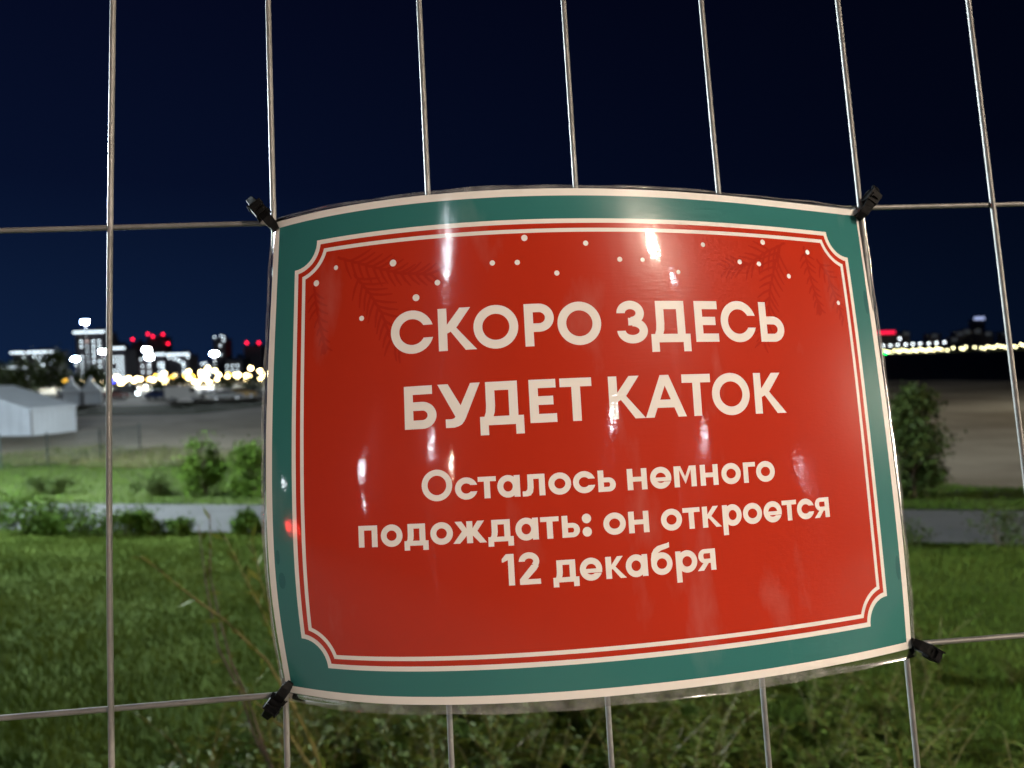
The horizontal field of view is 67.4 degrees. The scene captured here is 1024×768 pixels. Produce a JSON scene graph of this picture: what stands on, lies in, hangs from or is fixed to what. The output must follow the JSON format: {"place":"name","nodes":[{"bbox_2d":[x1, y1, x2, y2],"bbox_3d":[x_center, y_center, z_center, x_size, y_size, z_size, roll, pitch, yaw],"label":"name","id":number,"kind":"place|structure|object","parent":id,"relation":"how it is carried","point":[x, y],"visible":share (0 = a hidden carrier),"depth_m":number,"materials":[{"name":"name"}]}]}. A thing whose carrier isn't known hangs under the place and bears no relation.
{"place":"outdoors","nodes":[
{"label":"outdoors","id":0,"kind":"place"},
{"bbox_2d":[146,333,172,358],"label":"tower block","id":1,"kind":"structure","parent":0,"point":[161,343],"depth_m":689.13,"materials":[{"name":"concrete"}]},
{"bbox_2d":[76,401,266,415],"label":"road","id":2,"kind":"structure","parent":0,"point":[188,408],"depth_m":83.00,"materials":[{"name":"grey asphalt"}]},
{"bbox_2d":[0,527,1023,767],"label":"lawn","id":3,"kind":"structure","parent":0,"point":[980,764],"depth_m":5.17,"materials":[{"name":"green plant"}]},
{"bbox_2d":[0,488,65,533],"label":"shrub","id":4,"kind":"object","parent":3,"relation":"on","point":[9,520],"visible":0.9,"depth_m":13.63,"materials":[{"name":"green plant"}]},
{"bbox_2d":[19,503,73,534],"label":"shrub","id":5,"kind":"object","parent":3,"relation":"on","point":[41,528],"visible":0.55,"depth_m":13.58,"materials":[{"name":"green plant"}]},
{"bbox_2d":[38,491,102,537],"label":"shrub","id":6,"kind":"object","parent":3,"relation":"on","point":[81,527],"visible":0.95,"depth_m":13.27,"materials":[{"name":"green plant"}]},
{"bbox_2d":[77,497,162,535],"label":"shrub","id":7,"kind":"object","parent":3,"relation":"on","point":[126,518],"visible":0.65,"depth_m":13.25,"materials":[{"name":"green plant"}]},
{"bbox_2d":[133,509,169,535],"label":"shrub","id":8,"kind":"object","parent":3,"relation":"on","point":[148,524],"visible":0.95,"depth_m":13.29,"materials":[{"name":"green plant"}]},
{"bbox_2d":[161,511,200,535],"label":"shrub","id":9,"kind":"object","parent":3,"relation":"on","point":[180,525],"visible":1,"depth_m":13.27,"materials":[{"name":"green plant"}]},
{"bbox_2d":[133,682,262,767],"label":"weed plant","id":10,"kind":"object","parent":3,"relation":"on","point":[210,758],"visible":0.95,"depth_m":3.19,"materials":[{"name":"green plant"}]},
{"bbox_2d":[129,555,323,767],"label":"willow shoot","id":11,"kind":"object","parent":3,"relation":"on","point":[292,705],"visible":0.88,"depth_m":2.22,"materials":[{"name":"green plant"}]},
{"bbox_2d":[198,507,272,767],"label":"willow shoot","id":12,"kind":"object","parent":3,"relation":"on","point":[261,745],"visible":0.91,"depth_m":2.62,"materials":[{"name":"green plant"}]},
{"bbox_2d":[227,506,266,535],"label":"shrub","id":13,"kind":"object","parent":3,"relation":"on","point":[245,520],"visible":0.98,"depth_m":13.35,"materials":[{"name":"green plant"}]},
{"bbox_2d":[218,729,297,767],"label":"weed plant","id":14,"kind":"object","parent":3,"relation":"on","point":[247,755],"visible":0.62,"depth_m":3.08,"materials":[{"name":"green plant"}]},
{"bbox_2d":[208,696,315,767],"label":"weed plant","id":15,"kind":"object","parent":3,"relation":"on","point":[276,733],"visible":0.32,"depth_m":3.48,"materials":[{"name":"green plant"}]},
{"bbox_2d":[209,518,325,767],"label":"willow shoot","id":16,"kind":"object","parent":3,"relation":"on","point":[252,592],"visible":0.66,"depth_m":2.44,"materials":[{"name":"green plant"}]},
{"bbox_2d":[223,717,312,767],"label":"weed plant","id":17,"kind":"object","parent":3,"relation":"on","point":[265,741],"visible":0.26,"depth_m":3.50,"materials":[{"name":"green plant"}]},
{"bbox_2d":[240,700,306,767],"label":"weed plant","id":18,"kind":"object","parent":3,"relation":"on","point":[278,749],"visible":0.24,"depth_m":3.60,"materials":[{"name":"green plant"}]},
{"bbox_2d":[241,704,318,767],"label":"weed plant","id":19,"kind":"object","parent":3,"relation":"on","point":[276,759],"visible":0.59,"depth_m":2.87,"materials":[{"name":"green plant"}]},
{"bbox_2d":[279,696,363,767],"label":"weed plant","id":20,"kind":"object","parent":3,"relation":"on","point":[334,761],"visible":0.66,"depth_m":3.44,"materials":[{"name":"green plant"}]},
{"bbox_2d":[297,703,379,767],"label":"weed plant","id":21,"kind":"object","parent":3,"relation":"on","point":[344,752],"visible":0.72,"depth_m":3.60,"materials":[{"name":"green plant"}]},
{"bbox_2d":[331,701,397,761],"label":"weed plant","id":22,"kind":"object","parent":3,"relation":"on","point":[368,751],"visible":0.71,"depth_m":3.66,"materials":[{"name":"green plant"}]},
{"bbox_2d":[360,702,419,733],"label":"weed plant","id":23,"kind":"object","parent":3,"relation":"on","point":[385,716],"visible":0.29,"depth_m":4.05,"materials":[{"name":"green plant"}]},
{"bbox_2d":[364,717,455,767],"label":"weed plant","id":24,"kind":"object","parent":3,"relation":"on","point":[412,745],"visible":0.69,"depth_m":3.28,"materials":[{"name":"green plant"}]},
{"bbox_2d":[399,705,446,741],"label":"weed plant","id":25,"kind":"object","parent":3,"relation":"on","point":[414,717],"visible":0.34,"depth_m":3.90,"materials":[{"name":"green plant"}]},
{"bbox_2d":[382,705,468,766],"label":"weed plant","id":26,"kind":"object","parent":3,"relation":"on","point":[429,730],"visible":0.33,"depth_m":3.42,"materials":[{"name":"green plant"}]},
{"bbox_2d":[415,719,463,767],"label":"weed plant","id":27,"kind":"object","parent":3,"relation":"on","point":[441,746],"visible":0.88,"depth_m":2.90,"materials":[{"name":"green plant"}]},
{"bbox_2d":[425,706,546,767],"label":"weed plant","id":28,"kind":"object","parent":3,"relation":"on","point":[468,763],"visible":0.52,"depth_m":3.22,"materials":[{"name":"green plant"}]},
{"bbox_2d":[453,704,523,767],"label":"weed plant","id":29,"kind":"object","parent":3,"relation":"on","point":[492,747],"visible":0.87,"depth_m":3.07,"materials":[{"name":"green plant"}]},
{"bbox_2d":[468,702,540,767],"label":"weed plant","id":30,"kind":"object","parent":3,"relation":"on","point":[522,723],"visible":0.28,"depth_m":3.55,"materials":[{"name":"green plant"}]},
{"bbox_2d":[457,709,553,767],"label":"weed plant","id":31,"kind":"object","parent":3,"relation":"on","point":[513,757],"visible":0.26,"depth_m":3.52,"materials":[{"name":"green plant"}]},
{"bbox_2d":[466,702,547,754],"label":"weed plant","id":32,"kind":"object","parent":3,"relation":"on","point":[520,708],"visible":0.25,"depth_m":3.64,"materials":[{"name":"green plant"}]},
{"bbox_2d":[0,0,1023,767],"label":"temporary fence","id":33,"kind":"object","parent":3,"relation":"on","point":[992,204],"visible":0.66,"depth_m":0.50,"materials":[{"name":"metal"}]},
{"bbox_2d":[246,196,278,231],"bbox_3d":[-0.162,-0.111,0.499,0.022,0.026,0.020,-2,2,-12],"label":"cable tie","id":34,"kind":"object","parent":33,"relation":"attached to","point":[259,209],"visible":1,"depth_m":0.49,"materials":[{"name":"black plastic"}]},
{"bbox_2d":[262,680,292,719],"bbox_3d":[-0.143,0.193,0.468,0.022,0.025,0.020,-3,-6,-5],"label":"cable tie","id":35,"kind":"object","parent":33,"relation":"attached to","point":[274,704],"visible":1,"depth_m":0.46,"materials":[{"name":"black plastic"}]},
{"bbox_2d":[264,188,914,704],"bbox_3d":[0.053,0.033,0.477,0.416,0.306,0.058,-3,-6,-5],"label":"laminated sign","id":36,"kind":"object","parent":33,"relation":"attached to","point":[540,444],"visible":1,"depth_m":0.46,"materials":[{"name":"red plastic"}]},
{"bbox_2d":[854,185,881,220],"bbox_3d":[0.248,-0.127,0.537,0.023,0.028,0.020,-2,2,1],"label":"cable tie","id":37,"kind":"object","parent":33,"relation":"attached to","point":[871,198],"visible":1,"depth_m":0.53,"materials":[{"name":"black plastic"}]},
{"bbox_2d":[911,637,944,662],"bbox_3d":[0.273,0.176,0.506,0.027,0.020,0.021,-3,-6,-5],"label":"cable tie","id":38,"kind":"object","parent":33,"relation":"attached to","point":[930,652],"visible":1,"depth_m":0.50,"materials":[{"name":"black plastic"}]},
{"bbox_2d":[501,705,568,761],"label":"weed plant","id":39,"kind":"object","parent":3,"relation":"on","point":[544,744],"visible":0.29,"depth_m":3.61,"materials":[{"name":"green plant"}]},
{"bbox_2d":[467,716,605,767],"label":"weed plant","id":40,"kind":"object","parent":3,"relation":"on","point":[577,739],"visible":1,"depth_m":2.81,"materials":[{"name":"green plant"}]},
{"bbox_2d":[512,719,566,767],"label":"weed plant","id":41,"kind":"object","parent":3,"relation":"on","point":[533,753],"visible":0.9,"depth_m":3.14,"materials":[{"name":"green plant"}]},
{"bbox_2d":[555,698,588,725],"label":"weed plant","id":42,"kind":"object","parent":3,"relation":"on","point":[572,709],"visible":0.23,"depth_m":4.16,"materials":[{"name":"green plant"}]},
{"bbox_2d":[579,694,645,764],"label":"weed plant","id":43,"kind":"object","parent":3,"relation":"on","point":[598,741],"visible":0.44,"depth_m":3.72,"materials":[{"name":"green plant"}]},
{"bbox_2d":[605,712,678,759],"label":"weed plant","id":44,"kind":"object","parent":3,"relation":"on","point":[650,737],"visible":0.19,"depth_m":3.61,"materials":[{"name":"green plant"}]},
{"bbox_2d":[615,716,680,767],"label":"weed plant","id":45,"kind":"object","parent":3,"relation":"on","point":[631,730],"visible":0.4,"depth_m":3.40,"materials":[{"name":"green plant"}]},
{"bbox_2d":[579,707,721,767],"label":"weed plant","id":46,"kind":"object","parent":3,"relation":"on","point":[651,751],"visible":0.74,"depth_m":3.07,"materials":[{"name":"green plant"}]},
{"bbox_2d":[611,688,689,745],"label":"weed plant","id":47,"kind":"object","parent":3,"relation":"on","point":[650,719],"visible":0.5,"depth_m":3.69,"materials":[{"name":"green plant"}]},
{"bbox_2d":[592,697,714,767],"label":"weed plant","id":48,"kind":"object","parent":3,"relation":"on","point":[660,746],"visible":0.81,"depth_m":3.03,"materials":[{"name":"green plant"}]},
{"bbox_2d":[624,712,710,767],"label":"weed plant","id":49,"kind":"object","parent":3,"relation":"on","point":[674,747],"visible":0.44,"depth_m":3.25,"materials":[{"name":"green plant"}]},
{"bbox_2d":[618,688,720,730],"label":"weed plant","id":50,"kind":"object","parent":3,"relation":"on","point":[642,707],"visible":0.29,"depth_m":4.05,"materials":[{"name":"green plant"}]},
{"bbox_2d":[654,721,740,767],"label":"weed plant","id":51,"kind":"object","parent":3,"relation":"on","point":[682,761],"visible":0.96,"depth_m":3.04,"materials":[{"name":"green plant"}]},
{"bbox_2d":[688,684,724,753],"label":"weed plant","id":52,"kind":"object","parent":3,"relation":"on","point":[707,721],"visible":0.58,"depth_m":3.71,"materials":[{"name":"green plant"}]},
{"bbox_2d":[657,687,780,767],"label":"weed plant","id":53,"kind":"object","parent":3,"relation":"on","point":[725,734],"visible":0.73,"depth_m":3.38,"materials":[{"name":"green plant"}]},
{"bbox_2d":[687,679,758,730],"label":"weed plant","id":54,"kind":"object","parent":3,"relation":"on","point":[724,704],"visible":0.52,"depth_m":4.00,"materials":[{"name":"green plant"}]},
{"bbox_2d":[720,677,777,728],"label":"weed plant","id":55,"kind":"object","parent":3,"relation":"on","point":[752,700],"visible":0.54,"depth_m":4.18,"materials":[{"name":"green plant"}]},
{"bbox_2d":[723,716,795,767],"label":"weed plant","id":56,"kind":"object","parent":3,"relation":"on","point":[756,734],"visible":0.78,"depth_m":3.57,"materials":[{"name":"green plant"}]},
{"bbox_2d":[794,663,855,705],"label":"weed plant","id":57,"kind":"object","parent":3,"relation":"on","point":[833,692],"visible":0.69,"depth_m":4.42,"materials":[{"name":"green plant"}]},
{"bbox_2d":[790,670,864,736],"bbox_3d":[1.647,1.679,4.037,0.397,0.327,0.297,-1,2,36],"label":"weed plant","id":58,"kind":"object","parent":3,"relation":"on","point":[811,718],"visible":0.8,"depth_m":4.03,"materials":[{"name":"green plant"}]},
{"bbox_2d":[789,736,882,767],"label":"weed plant","id":59,"kind":"object","parent":3,"relation":"on","point":[842,763],"visible":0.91,"depth_m":3.20,"materials":[{"name":"green plant"}]},
{"bbox_2d":[806,725,875,766],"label":"weed plant","id":60,"kind":"object","parent":3,"relation":"on","point":[831,752],"visible":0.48,"depth_m":3.44,"materials":[{"name":"green plant"}]},
{"bbox_2d":[803,695,882,757],"bbox_3d":[1.682,1.680,3.678,0.434,0.261,0.353,-2,2,-22],"label":"weed plant","id":61,"kind":"object","parent":3,"relation":"on","point":[837,732],"visible":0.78,"depth_m":3.72,"materials":[{"name":"green plant"}]},
{"bbox_2d":[845,658,920,735],"bbox_3d":[1.943,1.629,3.982,0.465,0.409,0.243,-2,2,-26],"label":"weed plant","id":62,"kind":"object","parent":3,"relation":"on","point":[885,705],"visible":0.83,"depth_m":3.99,"materials":[{"name":"green plant"}]},
{"bbox_2d":[839,710,957,767],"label":"weed plant","id":63,"kind":"object","parent":3,"relation":"on","point":[900,751],"visible":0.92,"depth_m":3.13,"materials":[{"name":"green plant"}]},
{"bbox_2d":[901,653,934,681],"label":"weed plant","id":64,"kind":"object","parent":3,"relation":"on","point":[914,669],"visible":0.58,"depth_m":4.85,"materials":[{"name":"green plant"}]},
{"bbox_2d":[900,509,941,548],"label":"shrub","id":65,"kind":"object","parent":3,"relation":"on","point":[916,537],"visible":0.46,"depth_m":11.02,"materials":[{"name":"green plant"}]},
{"bbox_2d":[874,668,979,750],"bbox_3d":[2.120,1.635,3.728,0.550,0.370,0.448,-2,2,-14],"label":"weed plant","id":66,"kind":"object","parent":3,"relation":"on","point":[925,715],"visible":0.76,"depth_m":3.80,"materials":[{"name":"green plant"}]},
{"bbox_2d":[887,716,988,767],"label":"weed plant","id":67,"kind":"object","parent":3,"relation":"on","point":[948,742],"visible":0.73,"depth_m":3.26,"materials":[{"name":"green plant"}]},
{"bbox_2d":[909,607,982,679],"bbox_3d":[2.654,1.655,4.922,0.606,0.498,0.316,-1,2,15],"label":"weed plant","id":68,"kind":"object","parent":3,"relation":"on","point":[939,665],"visible":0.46,"depth_m":4.90,"materials":[{"name":"green plant"}]},
{"bbox_2d":[915,672,1001,738],"bbox_3d":[2.263,1.665,3.901,0.380,0.309,0.198,-1,2,21],"label":"weed plant","id":69,"kind":"object","parent":3,"relation":"on","point":[962,722],"visible":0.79,"depth_m":3.90,"materials":[{"name":"green plant"}]},
{"bbox_2d":[950,498,1023,550],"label":"shrub","id":70,"kind":"object","parent":3,"relation":"on","point":[1006,527],"visible":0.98,"depth_m":10.98,"materials":[{"name":"green plant"}]},
{"bbox_2d":[992,723,1023,767],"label":"weed plant","id":71,"kind":"object","parent":3,"relation":"on","point":[1008,751],"visible":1,"depth_m":3.05,"materials":[{"name":"green plant"}]},
{"bbox_2d":[992,656,1023,684],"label":"weed plant","id":72,"kind":"object","parent":3,"relation":"on","point":[1011,673],"visible":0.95,"depth_m":4.81,"materials":[{"name":"green plant"}]},
{"bbox_2d":[0,350,1023,509],"bbox_3d":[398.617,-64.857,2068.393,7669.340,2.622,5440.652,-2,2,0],"label":"ground","id":73,"kind":"structure","parent":0,"point":[986,448],"depth_m":47.34,"materials":[{"name":"grey asphalt"}]},
{"bbox_2d":[0,348,53,393],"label":"tree","id":74,"kind":"object","parent":73,"relation":"on","point":[22,372],"visible":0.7,"depth_m":163.86,"materials":[{"name":"green plant"}]},
{"bbox_2d":[10,348,66,380],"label":"tower block","id":75,"kind":"structure","parent":73,"relation":"on","point":[35,353],"depth_m":519.43,"materials":[{"name":"concrete"}]},
{"bbox_2d":[0,385,76,435],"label":"marquee","id":76,"kind":"object","parent":73,"relation":"on","point":[24,412],"visible":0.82,"depth_m":50.58,"materials":[{"name":"white fabric"}]},
{"bbox_2d":[19,342,84,394],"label":"tree","id":77,"kind":"object","parent":73,"relation":"on","point":[57,364],"visible":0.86,"depth_m":161.61,"materials":[{"name":"green plant"}]},
{"bbox_2d":[58,377,83,405],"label":"pagoda tent","id":78,"kind":"object","parent":73,"relation":"on","point":[70,391],"visible":0.79,"depth_m":100.43,"materials":[{"name":"white fabric"}]},
{"bbox_2d":[79,376,102,404],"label":"pagoda tent","id":79,"kind":"object","parent":73,"relation":"on","point":[92,391],"visible":0.77,"depth_m":102.62,"materials":[{"name":"white fabric"}]},
{"bbox_2d":[73,328,117,378],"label":"tower block","id":80,"kind":"structure","parent":73,"relation":"on","point":[96,341],"depth_m":499.35,"materials":[{"name":"concrete"}]},
{"bbox_2d":[76,363,114,392],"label":"tree","id":81,"kind":"object","parent":73,"relation":"on","point":[97,374],"visible":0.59,"depth_m":167.42,"materials":[{"name":"green plant"}]},
{"bbox_2d":[99,423,140,457],"bbox_3d":[-17.135,2.497,33.669,0.054,1.408,3.865,-2,2,-3],"label":"site fence","id":82,"kind":"object","parent":73,"relation":"on","point":[100,443],"visible":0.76,"depth_m":33.84,"materials":[{"name":"grey metal"}]},
{"bbox_2d":[112,344,137,379],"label":"tower block","id":83,"kind":"structure","parent":73,"relation":"on","point":[124,361],"depth_m":504.85,"materials":[{"name":"concrete"}]},
{"bbox_2d":[1,442,263,467],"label":"grass","id":84,"kind":"structure","parent":73,"relation":"on","point":[96,462],"depth_m":32.19,"materials":[{"name":"green plant"}]},
{"bbox_2d":[137,354,154,378],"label":"tower block","id":85,"kind":"structure","parent":73,"relation":"on","point":[142,366],"depth_m":559.73,"materials":[{"name":"concrete"}]},
{"bbox_2d":[153,350,171,378],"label":"tower block","id":86,"kind":"structure","parent":73,"relation":"on","point":[160,360],"depth_m":519.68,"materials":[{"name":"concrete"}]},
{"bbox_2d":[165,350,198,377],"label":"tower block","id":87,"kind":"structure","parent":73,"relation":"on","point":[183,362],"depth_m":514.74,"materials":[{"name":"concrete"}]},
{"bbox_2d":[164,386,202,401],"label":"parked van","id":88,"kind":"object","parent":73,"relation":"on","point":[173,393],"visible":1,"depth_m":104.19,"materials":[{"name":"white paint"}]},
{"bbox_2d":[199,372,240,389],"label":"shrub","id":89,"kind":"object","parent":73,"relation":"on","point":[225,384],"visible":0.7,"depth_m":149.17,"materials":[{"name":"green plant"}]},
{"bbox_2d":[212,335,232,375],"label":"tower block","id":90,"kind":"structure","parent":73,"relation":"on","point":[222,347],"depth_m":639.51,"materials":[{"name":"concrete"}]},
{"bbox_2d":[226,354,249,375],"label":"tower block","id":91,"kind":"structure","parent":73,"relation":"on","point":[235,366],"depth_m":599.76,"materials":[{"name":"concrete"}]},
{"bbox_2d":[237,371,267,393],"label":"shrub","id":92,"kind":"object","parent":73,"relation":"on","point":[247,383],"visible":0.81,"depth_m":129.43,"materials":[{"name":"green plant"}]},
{"bbox_2d":[243,342,267,374],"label":"tower block","id":93,"kind":"structure","parent":73,"relation":"on","point":[256,353],"depth_m":649.53,"materials":[{"name":"concrete"}]},
{"bbox_2d":[0,503,1023,543],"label":"footpath","id":94,"kind":"structure","parent":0,"point":[938,522],"depth_m":13.97,"materials":[{"name":"concrete"}]},
{"bbox_2d":[0,462,1023,510],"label":"lawn","id":95,"kind":"structure","parent":0,"point":[96,488],"depth_m":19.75,"materials":[{"name":"green plant"}]},
{"bbox_2d":[21,472,52,494],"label":"shrub","id":96,"kind":"object","parent":95,"relation":"on","point":[33,481],"visible":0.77,"depth_m":19.60,"materials":[{"name":"green plant"}]},
{"bbox_2d":[40,472,90,495],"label":"shrub","id":97,"kind":"object","parent":95,"relation":"on","point":[55,483],"visible":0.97,"depth_m":19.57,"materials":[{"name":"green plant"}]},
{"bbox_2d":[124,468,177,496],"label":"shrub","id":98,"kind":"object","parent":95,"relation":"on","point":[156,486],"visible":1,"depth_m":18.70,"materials":[{"name":"green plant"}]},
{"bbox_2d":[162,425,233,497],"bbox_3d":[-7.529,1.879,18.689,1.645,1.740,1.560,-2,2,0],"label":"shrub","id":99,"kind":"object","parent":95,"relation":"on","point":[206,478],"visible":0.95,"depth_m":18.55,"materials":[{"name":"green plant"}]},
{"bbox_2d":[218,434,265,499],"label":"shrub","id":100,"kind":"object","parent":95,"relation":"on","point":[251,462],"visible":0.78,"depth_m":18.12,"materials":[{"name":"green plant"}]},
{"bbox_2d":[886,380,966,500],"bbox_3d":[8.105,1.169,15.678,2.034,2.613,2.037,-2,2,0],"label":"shrub","id":101,"kind":"object","parent":95,"relation":"on","point":[908,418],"visible":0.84,"depth_m":15.36,"materials":[{"name":"green plant"}]},
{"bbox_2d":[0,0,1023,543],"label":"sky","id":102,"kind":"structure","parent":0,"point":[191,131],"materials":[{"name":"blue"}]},
{"bbox_2d":[879,343,1023,353],"bbox_3d":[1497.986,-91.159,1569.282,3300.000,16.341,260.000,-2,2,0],"label":"bank","id":103,"kind":"structure","parent":0,"point":[967,349],"depth_m":1495.20,"materials":[{"name":"grey"}]},
{"bbox_2d":[877,331,897,347],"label":"tower block","id":104,"kind":"structure","parent":103,"relation":"on","point":[887,338],"depth_m":1599.68,"materials":[{"name":"concrete"}]},
{"bbox_2d":[880,350,1023,380],"bbox_3d":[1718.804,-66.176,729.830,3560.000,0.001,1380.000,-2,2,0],"label":"water","id":105,"kind":"structure","parent":0,"point":[983,365],"depth_m":190.73,"materials":[{"name":"black liquid"}]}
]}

